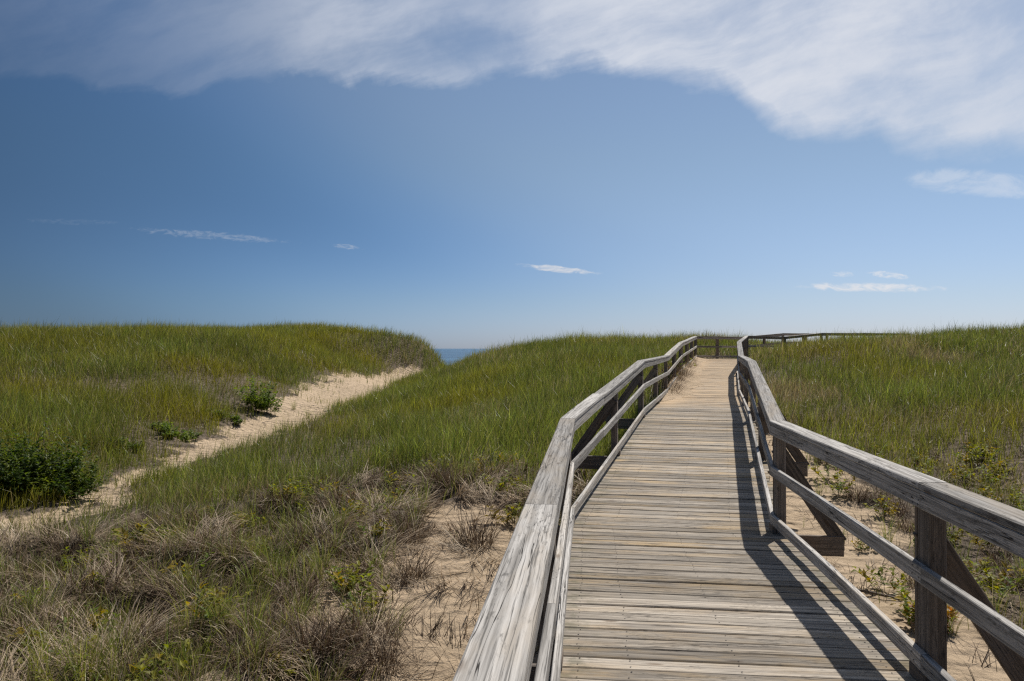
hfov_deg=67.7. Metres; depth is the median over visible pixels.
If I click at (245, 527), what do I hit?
dead grass clump
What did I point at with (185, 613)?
grass tuft
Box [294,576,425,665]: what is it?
dead grass clump
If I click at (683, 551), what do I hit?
boardwalk
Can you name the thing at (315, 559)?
grass tuft
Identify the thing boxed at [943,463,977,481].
leafy plant
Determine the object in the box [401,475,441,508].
grass tuft
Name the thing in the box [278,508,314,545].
grass tuft
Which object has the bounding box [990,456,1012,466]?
leafy plant
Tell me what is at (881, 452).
leafy plant
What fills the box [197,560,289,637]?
grass tuft
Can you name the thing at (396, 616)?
grass tuft
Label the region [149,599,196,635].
grass tuft
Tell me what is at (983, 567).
leafy plant
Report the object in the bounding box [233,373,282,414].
shrub
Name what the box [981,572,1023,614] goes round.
grass tuft
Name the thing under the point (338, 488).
dead grass clump
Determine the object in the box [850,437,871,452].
dead grass clump
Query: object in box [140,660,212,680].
dead grass clump
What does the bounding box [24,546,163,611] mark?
dead grass clump
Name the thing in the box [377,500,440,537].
dead grass clump
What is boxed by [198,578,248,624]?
grass tuft
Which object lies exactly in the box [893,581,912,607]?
leafy plant
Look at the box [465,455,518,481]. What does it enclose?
dead grass clump
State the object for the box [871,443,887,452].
leafy plant
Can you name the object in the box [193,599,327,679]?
dead grass clump
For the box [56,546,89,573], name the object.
leafy plant
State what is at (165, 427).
shrub
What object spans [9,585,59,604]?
leafy plant
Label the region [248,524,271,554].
grass tuft
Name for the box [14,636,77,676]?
leafy plant
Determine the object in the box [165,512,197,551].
grass tuft
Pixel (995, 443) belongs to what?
leafy plant
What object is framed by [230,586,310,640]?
dead grass clump
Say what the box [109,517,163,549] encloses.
leafy plant
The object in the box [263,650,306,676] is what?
leafy plant
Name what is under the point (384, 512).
leafy plant
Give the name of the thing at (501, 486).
leafy plant
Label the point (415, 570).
dead grass clump
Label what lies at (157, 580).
grass tuft
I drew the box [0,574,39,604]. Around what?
dead grass clump
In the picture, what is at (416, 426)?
beach grass
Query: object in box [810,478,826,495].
grass tuft
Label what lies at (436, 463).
leafy plant
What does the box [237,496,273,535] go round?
grass tuft
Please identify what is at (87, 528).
grass tuft
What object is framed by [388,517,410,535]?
grass tuft
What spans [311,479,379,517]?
dead grass clump
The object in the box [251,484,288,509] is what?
dead grass clump
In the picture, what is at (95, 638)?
leafy plant
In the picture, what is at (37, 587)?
dead grass clump
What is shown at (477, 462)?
leafy plant
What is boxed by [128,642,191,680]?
leafy plant
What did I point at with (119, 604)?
grass tuft
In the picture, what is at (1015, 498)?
leafy plant
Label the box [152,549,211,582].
grass tuft
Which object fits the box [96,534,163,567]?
dead grass clump
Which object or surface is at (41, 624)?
dead grass clump
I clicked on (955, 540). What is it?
leafy plant
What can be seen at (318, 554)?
grass tuft
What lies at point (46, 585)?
leafy plant
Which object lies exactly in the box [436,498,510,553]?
dead grass clump
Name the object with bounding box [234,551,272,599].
grass tuft
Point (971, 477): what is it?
dead grass clump
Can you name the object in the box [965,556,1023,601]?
leafy plant
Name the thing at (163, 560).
grass tuft
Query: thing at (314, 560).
grass tuft
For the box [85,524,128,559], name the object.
grass tuft
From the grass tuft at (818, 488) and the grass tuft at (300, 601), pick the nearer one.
the grass tuft at (300, 601)
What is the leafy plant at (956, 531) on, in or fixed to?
on the ground at (960, 647)
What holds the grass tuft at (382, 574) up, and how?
on the ground at (960, 647)
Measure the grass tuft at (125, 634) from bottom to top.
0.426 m
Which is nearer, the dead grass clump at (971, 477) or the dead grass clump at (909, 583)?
the dead grass clump at (909, 583)
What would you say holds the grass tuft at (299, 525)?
on the ground at (960, 647)
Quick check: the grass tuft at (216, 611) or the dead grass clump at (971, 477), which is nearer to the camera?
the grass tuft at (216, 611)
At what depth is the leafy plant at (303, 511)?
10.61 m
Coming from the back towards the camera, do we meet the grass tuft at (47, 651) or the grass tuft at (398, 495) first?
the grass tuft at (398, 495)
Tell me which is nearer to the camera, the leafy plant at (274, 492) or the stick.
the stick
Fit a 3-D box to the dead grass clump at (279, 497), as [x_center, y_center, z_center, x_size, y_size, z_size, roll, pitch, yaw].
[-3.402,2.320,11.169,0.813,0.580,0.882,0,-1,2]
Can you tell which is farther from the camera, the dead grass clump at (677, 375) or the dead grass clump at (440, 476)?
the dead grass clump at (677, 375)
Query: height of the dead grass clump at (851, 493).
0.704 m
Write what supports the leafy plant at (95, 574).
on the ground at (960, 647)
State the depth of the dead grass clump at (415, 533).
9.06 m
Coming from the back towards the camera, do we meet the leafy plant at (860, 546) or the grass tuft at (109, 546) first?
the leafy plant at (860, 546)
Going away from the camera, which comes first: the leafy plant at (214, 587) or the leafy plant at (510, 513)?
the leafy plant at (214, 587)
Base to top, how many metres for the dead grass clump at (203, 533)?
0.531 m
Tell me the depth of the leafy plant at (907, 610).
6.72 m
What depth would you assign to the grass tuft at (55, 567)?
8.19 m
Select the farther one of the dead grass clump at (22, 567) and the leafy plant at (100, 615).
the dead grass clump at (22, 567)
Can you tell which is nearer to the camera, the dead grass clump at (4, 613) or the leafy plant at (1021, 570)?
the dead grass clump at (4, 613)
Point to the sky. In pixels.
(463, 174)
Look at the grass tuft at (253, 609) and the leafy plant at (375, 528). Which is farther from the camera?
the leafy plant at (375, 528)
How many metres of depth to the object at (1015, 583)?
7.87 m
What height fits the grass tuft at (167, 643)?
0.597 m
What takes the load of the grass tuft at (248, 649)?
on the ground at (960, 647)
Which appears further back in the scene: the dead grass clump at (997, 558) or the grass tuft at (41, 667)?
the dead grass clump at (997, 558)
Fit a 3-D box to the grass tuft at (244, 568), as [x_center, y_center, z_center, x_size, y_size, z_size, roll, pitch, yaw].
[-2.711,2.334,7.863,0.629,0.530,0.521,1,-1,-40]
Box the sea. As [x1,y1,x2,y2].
[430,349,495,365]
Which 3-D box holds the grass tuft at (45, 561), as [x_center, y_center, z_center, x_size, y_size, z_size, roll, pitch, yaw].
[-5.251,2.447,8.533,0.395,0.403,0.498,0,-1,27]
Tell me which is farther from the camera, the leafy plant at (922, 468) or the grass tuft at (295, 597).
the leafy plant at (922, 468)
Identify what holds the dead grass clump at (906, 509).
on the ground at (960, 647)
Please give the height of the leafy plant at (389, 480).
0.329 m
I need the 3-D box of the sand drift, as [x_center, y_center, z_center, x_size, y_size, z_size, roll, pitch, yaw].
[6.521,1.105,27.184,0.962,0.888,19.192,0,-1,16]
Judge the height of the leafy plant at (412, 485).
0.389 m
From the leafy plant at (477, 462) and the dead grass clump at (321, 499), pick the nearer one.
the dead grass clump at (321, 499)
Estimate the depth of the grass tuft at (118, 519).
10.49 m
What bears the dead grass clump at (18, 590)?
on the ground at (960, 647)
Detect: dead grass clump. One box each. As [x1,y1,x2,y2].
[0,543,57,580]
[0,568,42,616]
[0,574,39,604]
[0,587,120,671]
[0,591,61,643]
[1,575,47,607]
[5,573,55,600]
[9,562,92,594]
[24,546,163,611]
[27,523,96,570]
[41,548,84,579]
[52,594,122,624]
[76,540,173,583]
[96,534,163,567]
[100,596,195,658]
[107,529,163,559]
[113,505,162,527]
[119,503,194,538]
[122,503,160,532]
[132,543,201,587]
[140,558,236,600]
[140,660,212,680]
[145,494,224,528]
[175,526,254,568]
[176,516,229,544]
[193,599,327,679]
[208,656,283,680]
[223,513,262,539]
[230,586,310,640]
[245,593,383,680]
[247,478,287,498]
[247,560,343,617]
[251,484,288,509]
[260,483,299,512]
[270,505,358,559]
[281,600,388,663]
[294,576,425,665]
[298,485,355,513]
[301,504,346,530]
[302,472,376,517]
[304,466,353,491]
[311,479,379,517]
[311,528,363,561]
[325,612,435,680]
[330,536,409,579]
[348,494,427,536]
[366,540,450,593]
[372,500,448,552]
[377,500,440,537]
[414,449,461,485]
[414,463,448,485]
[418,459,465,487]
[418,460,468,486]
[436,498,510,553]
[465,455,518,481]
[647,375,687,398]
[658,373,686,392]
[659,369,693,380]
[660,359,702,377]
[830,472,877,506]
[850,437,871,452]
[860,485,899,504]
[866,491,914,519]
[878,506,914,532]
[883,555,914,591]
[956,467,985,481]
[968,541,1021,570]
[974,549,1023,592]
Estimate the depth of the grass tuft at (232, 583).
7.77 m
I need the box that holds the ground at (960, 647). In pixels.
[0,329,1023,680]
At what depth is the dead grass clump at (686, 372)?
25.11 m
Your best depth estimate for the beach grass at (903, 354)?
20.32 m
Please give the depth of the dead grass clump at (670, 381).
21.98 m
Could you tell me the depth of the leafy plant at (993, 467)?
12.83 m
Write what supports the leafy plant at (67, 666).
on the ground at (960, 647)
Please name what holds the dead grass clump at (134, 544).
on the ground at (960, 647)
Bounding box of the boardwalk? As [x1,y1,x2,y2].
[452,333,1023,680]
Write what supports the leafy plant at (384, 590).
on the ground at (960, 647)
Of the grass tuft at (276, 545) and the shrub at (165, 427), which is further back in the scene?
the shrub at (165, 427)
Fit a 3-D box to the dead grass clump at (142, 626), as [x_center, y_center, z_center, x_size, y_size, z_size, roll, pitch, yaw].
[-2.815,2.257,5.850,0.787,0.600,0.795,0,-1,-25]
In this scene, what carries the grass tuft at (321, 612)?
on the ground at (960, 647)
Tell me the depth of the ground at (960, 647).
10.15 m
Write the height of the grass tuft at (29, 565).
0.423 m
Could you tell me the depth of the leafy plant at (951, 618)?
6.61 m
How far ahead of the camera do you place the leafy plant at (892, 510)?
10.53 m
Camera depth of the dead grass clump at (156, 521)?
9.50 m
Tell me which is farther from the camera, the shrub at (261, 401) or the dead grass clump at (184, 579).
the shrub at (261, 401)
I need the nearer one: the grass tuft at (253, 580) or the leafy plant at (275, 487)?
the grass tuft at (253, 580)
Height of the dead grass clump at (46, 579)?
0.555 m
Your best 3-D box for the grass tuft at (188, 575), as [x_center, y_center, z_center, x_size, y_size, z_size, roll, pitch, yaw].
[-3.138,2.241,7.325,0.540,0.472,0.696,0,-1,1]
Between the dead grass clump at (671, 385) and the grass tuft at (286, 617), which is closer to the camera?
the grass tuft at (286, 617)
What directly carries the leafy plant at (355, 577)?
on the ground at (960, 647)
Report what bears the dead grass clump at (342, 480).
on the ground at (960, 647)
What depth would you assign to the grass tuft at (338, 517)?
9.12 m
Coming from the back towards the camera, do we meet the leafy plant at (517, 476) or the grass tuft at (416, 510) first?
the leafy plant at (517, 476)
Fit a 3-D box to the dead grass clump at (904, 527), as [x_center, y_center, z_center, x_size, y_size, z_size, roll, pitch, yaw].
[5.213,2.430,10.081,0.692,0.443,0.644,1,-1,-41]
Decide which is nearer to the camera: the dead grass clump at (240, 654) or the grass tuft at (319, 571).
the dead grass clump at (240, 654)
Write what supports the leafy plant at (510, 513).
on the ground at (960, 647)
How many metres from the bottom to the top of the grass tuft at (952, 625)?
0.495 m
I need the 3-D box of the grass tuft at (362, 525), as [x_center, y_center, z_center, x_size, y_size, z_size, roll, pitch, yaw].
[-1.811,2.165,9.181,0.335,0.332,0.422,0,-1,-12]
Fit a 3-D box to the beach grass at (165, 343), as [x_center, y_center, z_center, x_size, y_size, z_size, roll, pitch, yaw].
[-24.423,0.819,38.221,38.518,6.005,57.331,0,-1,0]
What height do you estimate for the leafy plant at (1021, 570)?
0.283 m
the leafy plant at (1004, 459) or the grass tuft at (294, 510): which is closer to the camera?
the grass tuft at (294, 510)
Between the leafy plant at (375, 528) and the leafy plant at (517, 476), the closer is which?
the leafy plant at (375, 528)
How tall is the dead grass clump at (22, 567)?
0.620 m
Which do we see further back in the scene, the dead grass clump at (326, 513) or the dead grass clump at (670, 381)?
the dead grass clump at (670, 381)
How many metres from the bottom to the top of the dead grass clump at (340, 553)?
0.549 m
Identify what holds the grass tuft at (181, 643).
on the ground at (960, 647)
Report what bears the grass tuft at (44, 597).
on the ground at (960, 647)
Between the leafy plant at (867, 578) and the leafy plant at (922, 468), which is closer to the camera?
the leafy plant at (867, 578)
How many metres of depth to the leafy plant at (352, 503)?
9.98 m
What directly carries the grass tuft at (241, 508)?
on the ground at (960, 647)
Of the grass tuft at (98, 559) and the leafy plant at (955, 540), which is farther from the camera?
the leafy plant at (955, 540)
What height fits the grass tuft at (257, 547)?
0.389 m
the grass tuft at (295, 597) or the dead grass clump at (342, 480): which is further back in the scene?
the dead grass clump at (342, 480)
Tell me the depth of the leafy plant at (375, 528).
8.71 m
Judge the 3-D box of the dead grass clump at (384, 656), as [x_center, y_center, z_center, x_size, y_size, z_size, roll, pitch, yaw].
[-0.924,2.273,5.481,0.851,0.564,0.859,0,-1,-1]
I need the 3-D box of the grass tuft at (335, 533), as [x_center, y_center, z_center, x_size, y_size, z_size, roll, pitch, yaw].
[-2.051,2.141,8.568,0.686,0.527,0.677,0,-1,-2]
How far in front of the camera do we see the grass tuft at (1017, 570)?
7.78 m
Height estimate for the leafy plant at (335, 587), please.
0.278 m
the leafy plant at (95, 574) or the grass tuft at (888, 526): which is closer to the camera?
the leafy plant at (95, 574)
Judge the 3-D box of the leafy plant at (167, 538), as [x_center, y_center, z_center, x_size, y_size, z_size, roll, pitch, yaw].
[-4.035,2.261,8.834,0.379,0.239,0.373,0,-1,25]
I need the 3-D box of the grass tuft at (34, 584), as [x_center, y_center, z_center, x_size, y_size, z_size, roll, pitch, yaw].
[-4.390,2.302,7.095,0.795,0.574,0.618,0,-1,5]
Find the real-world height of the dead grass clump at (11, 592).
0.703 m
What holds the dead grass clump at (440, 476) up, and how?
on the ground at (960, 647)
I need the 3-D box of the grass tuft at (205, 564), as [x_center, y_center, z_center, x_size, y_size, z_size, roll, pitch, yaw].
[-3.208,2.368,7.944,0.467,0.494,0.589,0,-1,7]
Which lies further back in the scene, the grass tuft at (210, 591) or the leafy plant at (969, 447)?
the leafy plant at (969, 447)
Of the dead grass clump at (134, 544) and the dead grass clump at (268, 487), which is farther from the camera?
the dead grass clump at (268, 487)
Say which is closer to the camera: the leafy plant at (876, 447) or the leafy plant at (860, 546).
the leafy plant at (860, 546)
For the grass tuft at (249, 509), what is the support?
on the ground at (960, 647)
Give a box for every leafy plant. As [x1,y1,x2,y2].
[7,617,73,650]
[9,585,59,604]
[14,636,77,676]
[18,581,53,598]
[32,653,97,680]
[43,625,120,663]
[48,600,84,616]
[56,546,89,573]
[62,544,106,570]
[82,565,106,589]
[85,601,120,636]
[95,653,171,680]
[105,545,157,571]
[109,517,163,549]
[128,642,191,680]
[143,524,176,543]
[149,629,216,672]
[160,552,214,586]
[180,581,252,622]
[202,577,228,601]
[227,511,265,530]
[246,536,268,556]
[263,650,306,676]
[266,485,291,500]
[272,475,304,497]
[291,476,330,501]
[295,481,329,499]
[296,500,326,515]
[318,481,355,500]
[323,555,377,593]
[325,566,362,595]
[340,572,392,613]
[342,499,374,518]
[354,494,397,518]
[355,519,390,541]
[366,488,396,503]
[382,470,409,487]
[395,474,424,497]
[418,453,454,473]
[455,456,494,476]
[478,469,517,494]
[485,502,521,524]
[493,451,518,464]
[503,475,534,492]
[808,463,843,481]
[819,472,854,496]
[850,538,868,550]
[851,564,906,592]
[863,495,899,518]
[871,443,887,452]
[877,451,900,463]
[887,592,914,627]
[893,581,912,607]
[907,462,933,474]
[908,603,959,632]
[917,455,940,468]
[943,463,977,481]
[947,527,963,544]
[947,608,957,628]
[948,522,962,538]
[952,447,982,465]
[960,531,994,551]
[962,442,986,454]
[962,557,1001,579]
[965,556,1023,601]
[970,446,995,459]
[971,465,1007,484]
[973,442,1002,460]
[975,485,1003,500]
[980,460,1013,476]
[987,438,1004,448]
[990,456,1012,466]
[1007,486,1022,506]
[1009,565,1023,574]
[1013,485,1023,503]
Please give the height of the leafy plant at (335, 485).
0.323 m
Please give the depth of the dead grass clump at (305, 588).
7.14 m
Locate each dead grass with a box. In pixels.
[0,439,607,680]
[748,388,1023,680]
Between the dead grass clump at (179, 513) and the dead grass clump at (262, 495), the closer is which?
the dead grass clump at (179, 513)
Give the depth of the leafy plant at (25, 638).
5.66 m
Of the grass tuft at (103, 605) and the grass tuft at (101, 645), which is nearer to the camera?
the grass tuft at (101, 645)
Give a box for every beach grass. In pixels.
[0,317,430,521]
[0,328,720,680]
[688,317,1023,628]
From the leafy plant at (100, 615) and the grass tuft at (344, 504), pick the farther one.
the grass tuft at (344, 504)
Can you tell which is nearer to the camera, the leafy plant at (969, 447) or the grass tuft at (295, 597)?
the grass tuft at (295, 597)
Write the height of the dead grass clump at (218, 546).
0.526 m
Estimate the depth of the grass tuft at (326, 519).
9.34 m
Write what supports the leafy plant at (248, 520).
on the ground at (960, 647)
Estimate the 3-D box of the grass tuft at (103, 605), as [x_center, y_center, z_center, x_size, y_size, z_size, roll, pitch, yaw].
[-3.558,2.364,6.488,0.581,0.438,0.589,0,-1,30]
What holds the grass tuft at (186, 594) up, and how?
on the ground at (960, 647)
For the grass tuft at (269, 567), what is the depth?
7.73 m
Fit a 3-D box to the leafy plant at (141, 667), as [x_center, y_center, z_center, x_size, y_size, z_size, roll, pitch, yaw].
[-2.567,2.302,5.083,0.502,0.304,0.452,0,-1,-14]
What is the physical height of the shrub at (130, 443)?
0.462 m
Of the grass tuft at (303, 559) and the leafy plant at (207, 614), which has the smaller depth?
the leafy plant at (207, 614)
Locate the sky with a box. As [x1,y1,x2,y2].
[0,0,1023,348]
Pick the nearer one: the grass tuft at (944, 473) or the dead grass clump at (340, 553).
the dead grass clump at (340, 553)
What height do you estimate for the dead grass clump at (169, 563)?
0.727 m
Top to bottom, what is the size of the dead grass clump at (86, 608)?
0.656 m
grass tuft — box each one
[0,596,26,630]
[10,613,102,680]
[12,569,62,595]
[13,553,55,575]
[18,583,66,609]
[20,647,66,679]
[30,547,54,570]
[31,550,98,595]
[35,648,147,680]
[41,595,137,680]
[42,554,65,576]
[46,498,111,544]
[59,617,138,666]
[60,544,121,569]
[71,512,107,535]
[76,592,121,622]
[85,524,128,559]
[94,531,131,563]
[95,609,153,661]
[96,582,144,627]
[98,510,138,528]
[116,561,152,598]
[121,603,216,678]
[136,534,189,578]
[140,561,178,593]
[143,626,189,669]
[144,571,221,634]
[147,640,250,680]
[148,507,182,536]
[148,619,235,680]
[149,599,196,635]
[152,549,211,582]
[157,560,206,592]
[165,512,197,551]
[167,508,205,545]
[167,565,199,602]
[170,662,232,680]
[179,555,225,597]
[185,546,218,580]
[188,573,235,610]
[189,576,253,634]
[195,587,240,632]
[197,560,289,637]
[197,635,280,680]
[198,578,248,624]
[211,528,260,565]
[217,586,274,630]
[218,566,244,595]
[223,540,273,590]
[223,631,271,668]
[230,489,256,518]
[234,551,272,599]
[235,498,262,520]
[236,607,284,669]
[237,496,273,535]
[238,537,293,591]
[243,534,271,556]
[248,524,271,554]
[250,593,312,655]
[254,524,292,563]
[260,532,307,585]
[264,546,289,576]
[267,577,324,625]
[269,586,329,636]
[275,518,306,554]
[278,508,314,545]
[282,540,328,591]
[282,639,359,680]
[284,491,309,521]
[284,503,310,538]
[286,579,311,619]
[297,514,321,537]
[300,543,337,574]
[302,516,352,552]
[303,530,346,571]
[303,541,348,588]
[305,550,324,570]
[311,595,332,625]
[318,502,339,527]
[318,502,353,531]
[324,485,367,524]
[329,567,406,629]
[341,523,365,549]
[355,513,371,534]
[355,513,396,575]
[358,591,422,637]
[364,556,400,588]
[375,472,414,509]
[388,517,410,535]
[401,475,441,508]
[401,497,436,521]
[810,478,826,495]
[869,506,902,542]
[934,462,951,481]
[947,604,967,635]
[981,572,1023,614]
[991,553,1023,589]
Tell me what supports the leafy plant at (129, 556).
on the ground at (960, 647)
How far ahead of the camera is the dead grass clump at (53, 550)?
8.75 m
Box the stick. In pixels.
[858,589,901,600]
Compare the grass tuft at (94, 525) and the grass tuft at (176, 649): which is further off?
the grass tuft at (94, 525)
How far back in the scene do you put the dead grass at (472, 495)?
7.72 m
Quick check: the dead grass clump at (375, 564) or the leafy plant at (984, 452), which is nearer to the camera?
the dead grass clump at (375, 564)
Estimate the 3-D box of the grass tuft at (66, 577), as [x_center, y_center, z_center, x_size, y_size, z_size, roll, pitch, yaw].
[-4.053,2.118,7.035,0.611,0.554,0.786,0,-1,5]
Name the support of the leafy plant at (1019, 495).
on the ground at (960, 647)
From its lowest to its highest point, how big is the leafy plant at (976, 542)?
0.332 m
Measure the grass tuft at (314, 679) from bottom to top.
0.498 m
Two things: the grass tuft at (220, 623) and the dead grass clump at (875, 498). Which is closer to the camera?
the grass tuft at (220, 623)
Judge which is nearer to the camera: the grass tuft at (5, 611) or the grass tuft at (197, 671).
the grass tuft at (197, 671)
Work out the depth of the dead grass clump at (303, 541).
8.73 m
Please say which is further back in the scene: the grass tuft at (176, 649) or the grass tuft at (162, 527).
the grass tuft at (162, 527)
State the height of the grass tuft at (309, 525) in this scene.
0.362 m
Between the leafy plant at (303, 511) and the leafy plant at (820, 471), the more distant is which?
the leafy plant at (820, 471)
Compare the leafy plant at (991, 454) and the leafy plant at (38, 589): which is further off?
the leafy plant at (991, 454)
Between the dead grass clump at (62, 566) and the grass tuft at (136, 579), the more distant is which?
the dead grass clump at (62, 566)
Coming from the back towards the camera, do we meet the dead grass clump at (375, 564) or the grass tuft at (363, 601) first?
the dead grass clump at (375, 564)
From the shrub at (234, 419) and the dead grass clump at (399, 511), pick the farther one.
the shrub at (234, 419)
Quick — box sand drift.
[660,356,708,400]
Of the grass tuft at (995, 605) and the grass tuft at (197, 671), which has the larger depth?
the grass tuft at (995, 605)
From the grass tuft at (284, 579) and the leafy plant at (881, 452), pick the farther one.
the leafy plant at (881, 452)
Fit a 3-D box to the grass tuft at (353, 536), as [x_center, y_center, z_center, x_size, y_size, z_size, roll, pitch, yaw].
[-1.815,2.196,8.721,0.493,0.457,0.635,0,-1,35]
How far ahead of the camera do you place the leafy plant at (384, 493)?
11.30 m
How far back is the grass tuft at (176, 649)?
5.77 m
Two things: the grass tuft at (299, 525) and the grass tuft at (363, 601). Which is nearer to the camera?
the grass tuft at (363, 601)
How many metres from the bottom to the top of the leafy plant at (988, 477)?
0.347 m
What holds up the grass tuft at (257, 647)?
on the ground at (960, 647)
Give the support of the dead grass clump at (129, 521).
on the ground at (960, 647)
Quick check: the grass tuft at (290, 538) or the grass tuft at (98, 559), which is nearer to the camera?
the grass tuft at (98, 559)
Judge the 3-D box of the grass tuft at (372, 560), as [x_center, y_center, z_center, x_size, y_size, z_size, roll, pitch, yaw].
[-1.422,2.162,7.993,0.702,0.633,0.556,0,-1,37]
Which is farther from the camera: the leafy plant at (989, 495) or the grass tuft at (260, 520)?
the leafy plant at (989, 495)
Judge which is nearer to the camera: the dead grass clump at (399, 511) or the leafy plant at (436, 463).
the dead grass clump at (399, 511)
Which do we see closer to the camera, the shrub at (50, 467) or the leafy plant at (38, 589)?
the leafy plant at (38, 589)
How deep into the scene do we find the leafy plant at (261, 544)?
8.68 m
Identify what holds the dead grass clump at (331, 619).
on the ground at (960, 647)
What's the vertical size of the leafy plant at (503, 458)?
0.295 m
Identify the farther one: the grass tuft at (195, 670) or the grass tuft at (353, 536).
the grass tuft at (353, 536)
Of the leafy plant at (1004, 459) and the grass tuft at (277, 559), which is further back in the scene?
the leafy plant at (1004, 459)
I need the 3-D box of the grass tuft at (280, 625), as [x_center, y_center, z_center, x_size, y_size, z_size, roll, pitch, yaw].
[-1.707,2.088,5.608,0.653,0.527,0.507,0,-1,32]
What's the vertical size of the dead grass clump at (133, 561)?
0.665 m
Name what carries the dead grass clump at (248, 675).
on the ground at (960, 647)
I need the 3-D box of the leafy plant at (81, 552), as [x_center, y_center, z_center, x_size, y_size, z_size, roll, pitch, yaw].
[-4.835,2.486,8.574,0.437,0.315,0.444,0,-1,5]
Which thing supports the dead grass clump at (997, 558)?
on the ground at (960, 647)
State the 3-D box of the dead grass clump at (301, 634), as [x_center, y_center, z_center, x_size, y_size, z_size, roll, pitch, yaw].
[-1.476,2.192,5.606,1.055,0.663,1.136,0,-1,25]
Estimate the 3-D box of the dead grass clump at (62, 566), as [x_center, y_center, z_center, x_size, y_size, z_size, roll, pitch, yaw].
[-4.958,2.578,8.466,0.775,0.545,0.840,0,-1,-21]
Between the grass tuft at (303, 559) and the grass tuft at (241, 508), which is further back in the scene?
the grass tuft at (241, 508)
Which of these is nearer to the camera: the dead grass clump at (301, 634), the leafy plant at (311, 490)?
the dead grass clump at (301, 634)
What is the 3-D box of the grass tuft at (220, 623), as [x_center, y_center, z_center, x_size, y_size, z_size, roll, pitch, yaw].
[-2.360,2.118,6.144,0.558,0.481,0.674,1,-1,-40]
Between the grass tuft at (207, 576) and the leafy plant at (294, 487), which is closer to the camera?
the grass tuft at (207, 576)
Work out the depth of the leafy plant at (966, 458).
13.53 m
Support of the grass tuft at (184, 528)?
on the ground at (960, 647)
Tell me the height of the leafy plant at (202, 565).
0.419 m
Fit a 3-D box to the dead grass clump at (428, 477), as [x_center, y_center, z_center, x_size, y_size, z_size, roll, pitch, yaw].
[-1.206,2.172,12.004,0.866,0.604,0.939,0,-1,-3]
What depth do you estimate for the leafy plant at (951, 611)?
6.68 m
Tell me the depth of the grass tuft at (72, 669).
5.17 m
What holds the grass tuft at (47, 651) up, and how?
on the ground at (960, 647)
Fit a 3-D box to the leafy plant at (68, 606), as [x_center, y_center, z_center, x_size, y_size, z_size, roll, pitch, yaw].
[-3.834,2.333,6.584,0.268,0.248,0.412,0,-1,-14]
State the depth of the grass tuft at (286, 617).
6.42 m
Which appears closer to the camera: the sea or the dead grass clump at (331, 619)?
the dead grass clump at (331, 619)
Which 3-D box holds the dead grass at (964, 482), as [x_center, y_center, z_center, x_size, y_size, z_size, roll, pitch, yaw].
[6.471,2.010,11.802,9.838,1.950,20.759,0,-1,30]
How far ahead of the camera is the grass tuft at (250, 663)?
4.79 m
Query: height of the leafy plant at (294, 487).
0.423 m
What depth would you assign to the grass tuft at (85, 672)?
4.92 m
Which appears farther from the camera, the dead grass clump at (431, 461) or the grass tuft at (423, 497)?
the dead grass clump at (431, 461)
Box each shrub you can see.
[0,416,115,504]
[87,436,143,456]
[150,420,202,442]
[197,407,243,424]
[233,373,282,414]
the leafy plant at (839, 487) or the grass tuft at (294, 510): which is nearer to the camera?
the grass tuft at (294, 510)
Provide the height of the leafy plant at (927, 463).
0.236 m
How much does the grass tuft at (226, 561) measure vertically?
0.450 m
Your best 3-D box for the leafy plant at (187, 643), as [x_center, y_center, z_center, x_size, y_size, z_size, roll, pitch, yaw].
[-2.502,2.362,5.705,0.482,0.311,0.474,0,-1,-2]
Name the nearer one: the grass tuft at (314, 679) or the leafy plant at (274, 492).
the grass tuft at (314, 679)

